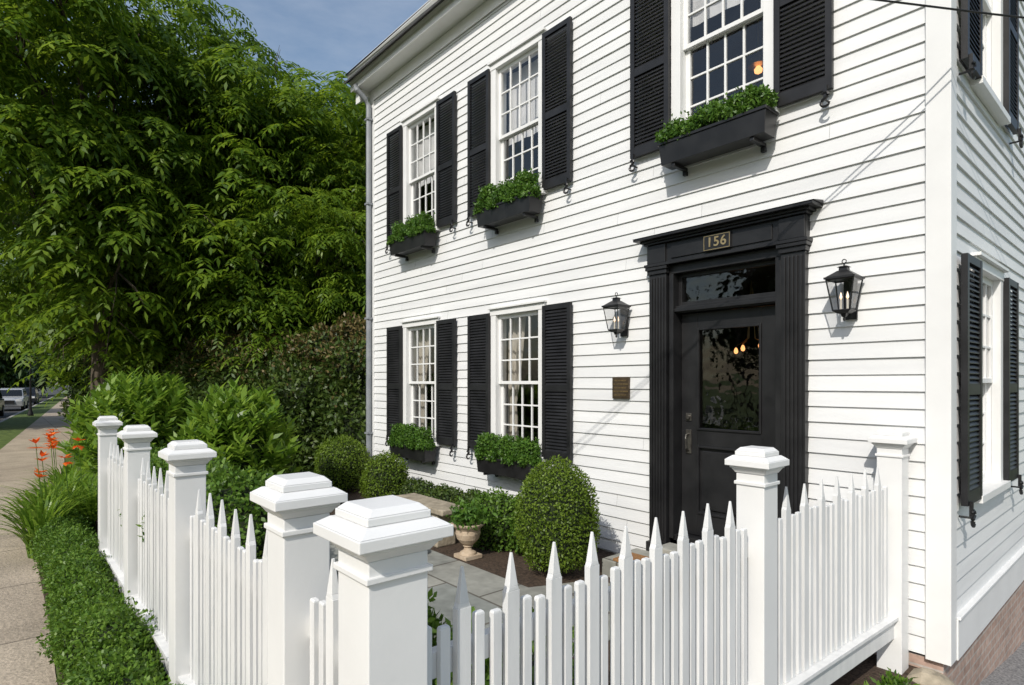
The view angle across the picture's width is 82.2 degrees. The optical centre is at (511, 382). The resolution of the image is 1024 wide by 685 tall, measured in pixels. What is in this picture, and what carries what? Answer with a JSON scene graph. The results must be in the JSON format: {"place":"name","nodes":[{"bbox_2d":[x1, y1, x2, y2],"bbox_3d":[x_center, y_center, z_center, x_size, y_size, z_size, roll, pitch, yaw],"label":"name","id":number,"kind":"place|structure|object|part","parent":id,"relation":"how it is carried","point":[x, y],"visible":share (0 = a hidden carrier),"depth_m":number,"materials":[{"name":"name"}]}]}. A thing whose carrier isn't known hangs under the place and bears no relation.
{"place":"outdoors","nodes":[
{"label":"outdoors","id":0,"kind":"place"},
{"bbox_2d":[0,385,68,420],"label":"road","id":1,"kind":"structure","parent":0,"point":[9,411],"depth_m":59.19,"materials":[{"name":"grey asphalt"}]},
{"bbox_2d":[0,391,3,415],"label":"parked car","id":2,"kind":"object","parent":1,"relation":"on","point":[1,406],"visible":1,"depth_m":37.07,"materials":[{"name":"paint"}]},
{"bbox_2d":[0,388,27,410],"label":"parked car","id":3,"kind":"object","parent":1,"relation":"on","point":[15,396],"visible":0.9,"depth_m":44.01,"materials":[{"name":"silver paint"}]},
{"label":"windows","id":4,"kind":"part","parent":3,"relation":"part of","materials":[{"name":"grey glass"}]},
{"bbox_2d":[16,387,38,404],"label":"parked car","id":5,"kind":"object","parent":1,"relation":"on","point":[35,396],"visible":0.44,"depth_m":53.43,"materials":[{"name":"paint"}]},
{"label":"windows","id":6,"kind":"part","parent":5,"relation":"part of","materials":[{"name":"black glass"}]},
{"bbox_2d":[0,395,72,684],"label":"sidewalk","id":7,"kind":"structure","parent":0,"point":[22,619],"depth_m":5.94,"materials":[{"name":"concrete"}]},
{"bbox_2d":[0,390,316,684],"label":"lawn","id":8,"kind":"structure","parent":0,"point":[12,428],"depth_m":28.28,"materials":[{"name":"green plant"}]},
{"bbox_2d":[27,346,33,415],"bbox_3d":[-28.584,-0.140,34.820,0.400,4.220,0.400,0,0,-41],"label":"street lamp","id":9,"kind":"object","parent":8,"relation":"on","point":[30,412],"visible":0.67,"depth_m":34.78,"materials":[{"name":"black metal"}]},
{"bbox_2d":[0,210,175,405],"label":"ash tree","id":10,"kind":"object","parent":8,"relation":"on","point":[46,344],"visible":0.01,"depth_m":20.68,"materials":[{"name":"green plant"}]},
{"bbox_2d":[0,117,207,409],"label":"ash tree","id":11,"kind":"object","parent":8,"relation":"on","point":[66,357],"visible":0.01,"depth_m":16.88,"materials":[{"name":"green plant"}]},
{"bbox_2d":[53,366,202,478],"bbox_3d":[-6.164,0.712,9.601,2.193,2.001,2.377,0,0,-41],"label":"laurel shrub","id":12,"kind":"object","parent":8,"relation":"on","point":[152,402],"visible":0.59,"depth_m":9.16,"materials":[{"name":"green plant"}]},
{"bbox_2d":[0,0,314,459],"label":"ash tree","id":13,"kind":"object","parent":8,"relation":"on","point":[88,188],"visible":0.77,"depth_m":11.55,"materials":[{"name":"green plant"}]},
{"bbox_2d":[0,0,365,399],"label":"ash tree","id":14,"kind":"object","parent":8,"relation":"on","point":[210,231],"visible":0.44,"depth_m":12.95,"materials":[{"name":"green plant"}]},
{"bbox_2d":[57,310,365,473],"bbox_3d":[-6.447,0.387,13.368,11.216,3.967,2.859,0,0,26],"label":"tall privet hedge","id":15,"kind":"object","parent":8,"relation":"on","point":[319,387],"visible":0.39,"depth_m":11.56,"materials":[{"name":"green plant"}]},
{"bbox_2d":[165,41,368,330],"bbox_3d":[-5.145,-2.747,17.608,9.822,12.005,9.775,0,0,28],"label":"ash tree","id":16,"kind":"object","parent":8,"relation":"on","point":[330,98],"visible":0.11,"depth_m":14.52,"materials":[{"name":"green plant"}]},
{"bbox_2d":[171,149,365,382],"bbox_3d":[-5.007,-1.511,14.624,6.233,8.330,6.278,0,0,-3],"label":"ash tree","id":17,"kind":"object","parent":8,"relation":"on","point":[346,294],"visible":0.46,"depth_m":12.96,"materials":[{"name":"green plant"}]},
{"bbox_2d":[37,539,917,684],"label":"mulch bed","id":18,"kind":"object","parent":8,"relation":"on","point":[861,672],"depth_m":3.90,"materials":[{"name":"brown soil"}]},
{"bbox_2d":[0,429,97,558],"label":"daylily plants","id":19,"kind":"object","parent":18,"relation":"on","point":[76,489],"visible":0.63,"depth_m":7.11,"materials":[{"name":"green plant"}]},
{"bbox_2d":[26,503,183,684],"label":"hedge","id":20,"kind":"object","parent":18,"relation":"on","point":[99,635],"visible":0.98,"depth_m":3.79,"materials":[{"name":"green plant"}]},
{"bbox_2d":[92,416,917,684],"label":"white picket fence","id":21,"kind":"object","parent":18,"relation":"on","point":[760,593],"visible":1,"depth_m":2.54,"materials":[{"name":"paint"}]},
{"bbox_2d":[854,667,919,684],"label":"ground cover plant","id":22,"kind":"object","parent":18,"relation":"on","point":[895,680],"visible":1,"depth_m":3.62,"materials":[{"name":"green plant"}]},
{"bbox_2d":[907,667,955,684],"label":"boulder","id":23,"kind":"object","parent":18,"relation":"on","point":[925,676],"visible":0.91,"depth_m":3.78,"materials":[{"name":"stone"}]},
{"bbox_2d":[3,0,438,384],"label":"sky","id":24,"kind":"structure","parent":0,"point":[329,36],"materials":[{"name":"blue"}]},
{"bbox_2d":[602,542,676,576],"bbox_3d":[1.548,1.640,4.820,0.510,0.380,1.670,0,0,-41],"label":"door stoop","id":25,"kind":"object","parent":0,"point":[608,562],"depth_m":5.24,"materials":[{"name":"grey stone"}]},
{"bbox_2d":[613,553,648,561],"bbox_3d":[1.243,1.567,5.006,0.275,0.023,0.750,0,0,-41],"label":"doormat","id":26,"kind":"object","parent":25,"relation":"on","point":[635,556],"visible":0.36,"depth_m":5.22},
{"bbox_2d":[873,0,1023,18],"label":"overhead wire","id":27,"kind":"object","parent":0,"point":[954,9],"visible":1,"depth_m":3.56,"materials":[{"name":"rubber"}]},
{"bbox_2d":[979,642,1023,684],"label":"gravel driveway","id":28,"kind":"structure","parent":0,"point":[1009,670],"depth_m":4.90,"materials":[{"name":"grey gravel"}]},
{"bbox_3d":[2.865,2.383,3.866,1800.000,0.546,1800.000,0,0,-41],"label":"ground","id":29,"kind":"structure","parent":0,"visible":0},
{"bbox_2d":[0,195,32,365],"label":"maple tree","id":30,"kind":"object","parent":29,"relation":"on","point":[3,353],"visible":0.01,"depth_m":26.56,"materials":[{"name":"green plant"}]},
{"bbox_2d":[0,329,38,389],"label":"maple tree","id":31,"kind":"object","parent":29,"relation":"on","point":[9,375],"visible":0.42,"depth_m":77.99,"materials":[{"name":"green plant"}]},
{"bbox_2d":[7,340,52,395],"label":"maple tree","id":32,"kind":"object","parent":29,"relation":"on","point":[44,385],"visible":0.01,"depth_m":95.16,"materials":[{"name":"green plant"}]},
{"bbox_2d":[0,391,63,422],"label":"kerb","id":33,"kind":"structure","parent":29,"relation":"on","point":[22,411],"depth_m":38.54,"materials":[{"name":"concrete"}]},
{"bbox_2d":[19,329,83,396],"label":"maple tree","id":34,"kind":"object","parent":29,"relation":"on","point":[37,376],"visible":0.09,"depth_m":66.41,"materials":[{"name":"green plant"}]},
{"bbox_2d":[95,486,615,684],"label":"garden bed","id":35,"kind":"object","parent":29,"relation":"on","point":[494,562],"depth_m":5.58,"materials":[{"name":"brown soil"}]},
{"bbox_2d":[167,425,198,442],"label":"laurel shrub","id":36,"kind":"object","parent":35,"relation":"on","point":[175,435],"visible":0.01,"depth_m":8.65,"materials":[{"name":"green plant"}]},
{"bbox_2d":[120,443,276,558],"bbox_3d":[-2.717,1.102,4.933,0.968,1.174,3.172,0,0,-41],"label":"garden hedge","id":37,"kind":"object","parent":35,"relation":"on","point":[231,489],"visible":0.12,"depth_m":4.00,"materials":[{"name":"green plant"}]},
{"bbox_2d":[169,376,305,481],"bbox_3d":[-3.434,0.721,7.386,1.580,1.640,1.556,0,0,-41],"label":"laurel shrub","id":38,"kind":"object","parent":35,"relation":"on","point":[239,427],"visible":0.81,"depth_m":7.08,"materials":[{"name":"green plant"}]},
{"bbox_2d":[313,434,370,491],"bbox_3d":[-2.694,1.264,9.292,0.942,0.911,0.948,0,0,-41],"label":"boxwood shrub","id":39,"kind":"object","parent":35,"relation":"on","point":[341,463],"visible":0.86,"depth_m":9.04,"materials":[{"name":"green plant"}]},
{"bbox_2d":[359,449,409,498],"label":"boxwood shrub","id":40,"kind":"object","parent":35,"relation":"on","point":[383,474],"visible":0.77,"depth_m":8.04,"materials":[{"name":"green plant"}]},
{"bbox_2d":[396,493,462,547],"bbox_3d":[-0.936,1.520,6.489,0.320,0.420,1.050,0,0,-41],"label":"stone bench","id":41,"kind":"object","parent":35,"relation":"on","point":[440,509],"visible":0.45,"depth_m":6.25,"materials":[{"name":"beige stone"}]},
{"bbox_2d":[392,477,490,503],"bbox_3d":[-0.448,1.532,7.023,0.672,0.565,3.300,0,0,-41],"label":"foundation hedge","id":42,"kind":"object","parent":35,"relation":"on","point":[445,492],"visible":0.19,"depth_m":7.51,"materials":[{"name":"green plant"}]},
{"bbox_2d":[330,542,609,656],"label":"bluestone path","id":43,"kind":"structure","parent":35,"relation":"on","point":[485,589],"depth_m":4.96,"materials":[{"name":"grey stone"}]},
{"bbox_2d":[445,496,497,560],"bbox_3d":[-0.421,1.430,5.784,0.546,0.588,0.498,0,0,-41],"label":"garden urn","id":44,"kind":"object","parent":35,"relation":"on","point":[467,522],"visible":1,"depth_m":5.71,"materials":[{"name":"stone"}]},
{"bbox_2d":[470,486,525,554],"bbox_3d":[-0.033,1.464,6.135,1.092,0.727,0.647,0,0,37],"label":"azalea shrub","id":45,"kind":"object","parent":35,"relation":"on","point":[497,532],"visible":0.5,"depth_m":6.01,"materials":[{"name":"green plant"}]},
{"bbox_2d":[428,588,573,684],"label":"garden shrub","id":46,"kind":"object","parent":35,"relation":"on","point":[433,623],"visible":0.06,"depth_m":2.65,"materials":[{"name":"green plant"}]},
{"bbox_2d":[512,454,600,574],"bbox_3d":[0.397,1.169,5.296,0.833,1.056,0.811,0,0,-41],"label":"boxwood shrub","id":47,"kind":"object","parent":35,"relation":"on","point":[556,504],"visible":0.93,"depth_m":5.06,"materials":[{"name":"green plant"}]},
{"bbox_2d":[611,537,1023,684],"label":"brick foundation","id":48,"kind":"object","parent":29,"relation":"on","point":[997,642],"visible":0.1,"depth_m":4.83,"materials":[{"name":"red brick"}]},
{"bbox_2d":[346,0,1023,665],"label":"white trim","id":49,"kind":"structure","parent":48,"relation":"on","point":[952,632],"depth_m":3.90,"materials":[{"name":"paint"}]},
{"bbox_2d":[353,83,372,460],"bbox_3d":[-2.464,-1.585,9.686,0.309,6.634,0.129,0,0,-41],"label":"downspout","id":50,"kind":"object","parent":49,"relation":"attached to","point":[368,204],"visible":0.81,"depth_m":9.71,"materials":[{"name":"metal"}]},
{"bbox_2d":[344,0,443,83],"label":"roof","id":51,"kind":"structure","parent":49,"relation":"on","point":[402,33],"depth_m":8.51,"materials":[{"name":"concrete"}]},
{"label":"rear walls","id":52,"kind":"object","parent":48,"relation":"on","visible":0},
{"bbox_2d":[374,0,1023,654],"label":"clapboards","id":53,"kind":"object","parent":52,"relation":"attached to","point":[852,154],"visible":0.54,"depth_m":5.36,"materials":[{"name":"white paint"}]},
{"bbox_2d":[386,211,436,260],"bbox_3d":[-1.461,-2.141,8.561,0.377,0.582,1.143,0,0,-41],"label":"window box","id":54,"kind":"object","parent":53,"relation":"attached to","point":[415,233],"visible":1,"depth_m":8.37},
{"bbox_2d":[387,423,436,464],"bbox_3d":[-1.463,0.876,8.552,0.375,0.588,1.128,0,0,-41],"label":"window box","id":55,"kind":"object","parent":53,"relation":"attached to","point":[411,441],"visible":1,"depth_m":8.37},
{"bbox_2d":[472,168,542,233],"bbox_3d":[-0.069,-2.152,6.950,0.391,0.605,1.111,0,0,-41],"label":"window box","id":56,"kind":"object","parent":53,"relation":"attached to","point":[520,196],"visible":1,"depth_m":6.79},
{"bbox_2d":[474,431,541,479],"bbox_3d":[-0.058,0.883,6.935,0.364,0.573,1.151,0,0,-41],"label":"window box","id":57,"kind":"object","parent":53,"relation":"attached to","point":[517,457],"visible":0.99,"depth_m":6.83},
{"bbox_2d":[602,292,630,337],"bbox_3d":[1.034,-0.663,5.759,0.234,0.446,0.204,0,0,-41],"label":"wall lantern","id":58,"kind":"object","parent":53,"relation":"attached to","point":[615,303],"depth_m":5.75,"materials":[{"name":"black paint"}]},
{"bbox_2d":[612,377,629,398],"bbox_3d":[1.087,0.052,5.855,0.028,0.215,0.205,0,0,-41],"label":"bronze wall plaque","id":59,"kind":"object","parent":53,"relation":"attached to","point":[620,387],"visible":1,"depth_m":5.84,"materials":[{"name":"metal"}]},
{"bbox_2d":[385,53,1023,527],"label":"shutter dogs","id":60,"kind":"object","parent":53,"relation":"attached to","point":[825,93],"visible":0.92,"depth_m":5.07,"materials":[{"name":"black metal"}]},
{"bbox_2d":[400,0,1010,503],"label":"window frames","id":61,"kind":"structure","parent":53,"relation":"attached to","point":[988,88],"depth_m":6.70,"materials":[{"name":"white wood"}]},
{"bbox_2d":[418,0,744,436],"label":"curtains","id":62,"kind":"object","parent":61,"relation":"attached to","point":[712,11],"visible":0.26,"depth_m":7.39,"materials":[{"name":"fabric"}]},
{"bbox_2d":[387,0,1018,506],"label":"louvered shutters","id":63,"kind":"object","parent":61,"relation":"attached to","point":[557,378],"visible":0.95,"depth_m":5.70,"materials":[{"name":"black paint"}]},
{"bbox_2d":[655,83,779,176],"bbox_3d":[1.691,-2.128,4.939,0.340,0.526,1.103,0,0,-41],"label":"window box","id":64,"kind":"object","parent":53,"relation":"attached to","point":[718,127],"visible":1,"depth_m":4.81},
{"bbox_2d":[633,199,823,550],"bbox_3d":[1.808,0.172,5.048,0.358,3.115,1.650,0,0,-41],"label":"door surround","id":65,"kind":"object","parent":53,"relation":"attached to","point":[780,238],"visible":0.8,"depth_m":4.96,"materials":[{"name":"black wood"}]},
{"bbox_2d":[703,231,730,251],"bbox_3d":[1.745,-1.200,4.992,0.018,0.136,0.250,0,0,-41],"label":"number plate","id":66,"kind":"object","parent":65,"relation":"attached to","point":[706,243],"visible":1,"depth_m":4.99,"materials":[{"name":"black paint"}]},
{"bbox_2d":[704,231,729,250],"bbox_3d":[1.737,-1.200,4.986,0.002,0.124,0.240,0,0,-41],"label":"number plate border","id":67,"kind":"object","parent":66,"relation":"attached to","point":[720,247],"visible":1,"depth_m":4.95,"materials":[{"name":"gold metal"}]},
{"bbox_2d":[709,235,725,246],"bbox_3d":[1.743,-1.205,4.978,0.004,0.084,0.160,0,0,-41],"label":"house number","id":68,"kind":"object","parent":66,"relation":"attached to","point":[721,240],"visible":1,"depth_m":4.97,"materials":[{"name":"gold metal"}]},
{"bbox_2d":[682,305,774,536],"bbox_3d":[1.895,0.378,5.124,0.057,2.025,0.924,0,0,-41],"label":"front door","id":69,"kind":"structure","parent":65,"relation":"attached to","point":[708,475],"depth_m":5.21,"materials":[{"name":"black paint"}]},
{"bbox_2d":[685,413,691,453],"bbox_3d":[1.605,0.465,5.378,0.067,0.370,0.055,0,0,-41],"label":"door handle","id":70,"kind":"object","parent":69,"relation":"attached to","point":[688,441],"visible":1,"depth_m":5.38,"materials":[{"name":"silver metal"}]},
{"bbox_2d":[823,259,864,320],"bbox_3d":[2.388,-0.663,4.207,0.234,0.446,0.204,0,0,-41],"label":"wall lantern","id":71,"kind":"object","parent":53,"relation":"attached to","point":[847,276],"depth_m":4.20,"materials":[{"name":"black paint"}]},
{"bbox_2d":[408,0,1022,538],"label":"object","id":72,"kind":"object","parent":52,"relation":"attached to","point":[728,388],"visible":0.12,"depth_m":7.54,"materials":[{"name":"paint"}]},
{"bbox_2d":[734,281,758,353],"bbox_3d":[2.541,-0.695,6.194,0.407,0.771,0.175,0,0,33],"label":"hallway chandelier","id":73,"kind":"object","parent":72,"relation":"hanging from","point":[748,331],"visible":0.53,"depth_m":6.21,"materials":[{"name":"black metal"}]},
{"bbox_2d":[748,0,762,73],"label":"bedroom pendant lamp","id":74,"kind":"object","parent":72,"relation":"hanging from","point":[755,64],"visible":0.88,"depth_m":5.78,"materials":[{"name":"orange glass"}]}
]}

